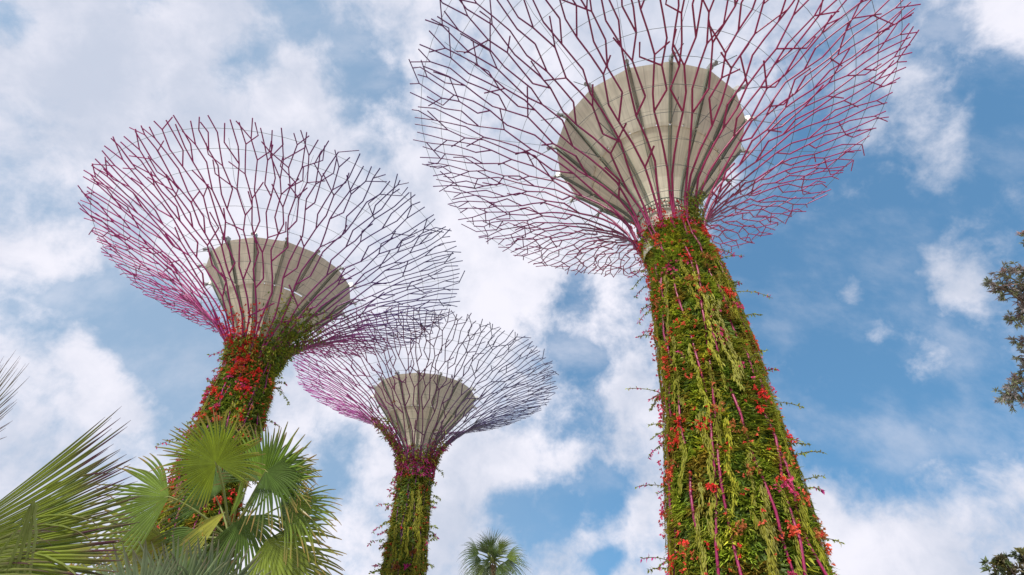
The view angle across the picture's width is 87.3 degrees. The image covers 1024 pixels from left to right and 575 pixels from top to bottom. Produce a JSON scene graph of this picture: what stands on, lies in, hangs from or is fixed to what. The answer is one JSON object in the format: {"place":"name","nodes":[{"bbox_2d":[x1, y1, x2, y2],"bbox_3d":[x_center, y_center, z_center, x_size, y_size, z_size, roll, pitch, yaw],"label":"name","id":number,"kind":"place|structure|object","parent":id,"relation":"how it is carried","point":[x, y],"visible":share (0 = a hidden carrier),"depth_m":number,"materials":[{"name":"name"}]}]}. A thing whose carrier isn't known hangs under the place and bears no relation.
{"place":"outdoors","nodes":[
{"label":"outdoors","id":0,"kind":"place"},
{"bbox_2d":[0,0,1023,574],"label":"sky","id":1,"kind":"structure","parent":0,"point":[879,320],"materials":[{"name":"blue"}]},
{"label":"plaza paving","id":2,"kind":"structure","parent":0,"visible":0},
{"bbox_2d":[0,350,139,574],"bbox_3d":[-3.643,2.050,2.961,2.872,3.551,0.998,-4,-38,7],"label":"fan palm","id":3,"kind":"object","parent":2,"relation":"on","point":[48,533],"visible":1,"depth_m":3.34,"materials":[{"name":"green plant"}]},
{"bbox_2d":[78,533,270,574],"bbox_3d":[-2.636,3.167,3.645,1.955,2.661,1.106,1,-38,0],"label":"fan palm","id":4,"kind":"object","parent":2,"relation":"on","point":[176,566],"visible":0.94,"depth_m":4.12,"materials":[{"name":"green plant"}]},
{"bbox_2d":[70,409,345,574],"bbox_3d":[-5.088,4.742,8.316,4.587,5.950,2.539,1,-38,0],"label":"fan palm","id":5,"kind":"object","parent":2,"relation":"on","point":[272,469],"visible":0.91,"depth_m":9.01,"materials":[{"name":"green plant"}]},
{"bbox_2d":[77,115,464,574],"bbox_3d":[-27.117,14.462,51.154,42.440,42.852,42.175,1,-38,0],"label":"supertree","id":6,"kind":"object","parent":2,"relation":"on","point":[270,322],"visible":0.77,"depth_m":55.58,"materials":[{"name":"paint"}]},
{"bbox_2d":[292,304,558,574],"bbox_3d":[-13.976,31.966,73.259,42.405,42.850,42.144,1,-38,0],"label":"supertree","id":7,"kind":"object","parent":2,"relation":"on","point":[432,416],"visible":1,"depth_m":77.86,"materials":[{"name":"plant"}]},
{"bbox_2d":[457,527,532,574],"bbox_3d":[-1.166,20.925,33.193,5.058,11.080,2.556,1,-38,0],"label":"fan palm","id":8,"kind":"object","parent":2,"relation":"on","point":[489,550],"visible":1,"depth_m":35.68,"materials":[{"name":"green plant"}]},
{"bbox_2d":[408,0,920,574],"bbox_3d":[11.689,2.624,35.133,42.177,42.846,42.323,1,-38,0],"label":"supertree","id":9,"kind":"object","parent":2,"relation":"on","point":[670,132],"visible":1,"depth_m":37.94,"materials":[{"name":"green plant"}]},
{"bbox_2d":[979,547,1023,574],"bbox_3d":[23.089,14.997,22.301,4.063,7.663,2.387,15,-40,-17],"label":"broadleaf tree","id":10,"kind":"object","parent":2,"relation":"on","point":[1001,562],"visible":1,"depth_m":23.96,"materials":[{"name":"green plant"}]},
{"bbox_2d":[981,230,1023,413],"bbox_3d":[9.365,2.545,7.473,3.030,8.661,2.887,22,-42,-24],"label":"broadleaf tree","id":11,"kind":"object","parent":2,"relation":"on","point":[1011,395],"visible":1,"depth_m":9.00,"materials":[{"name":"green plant"}]}
]}

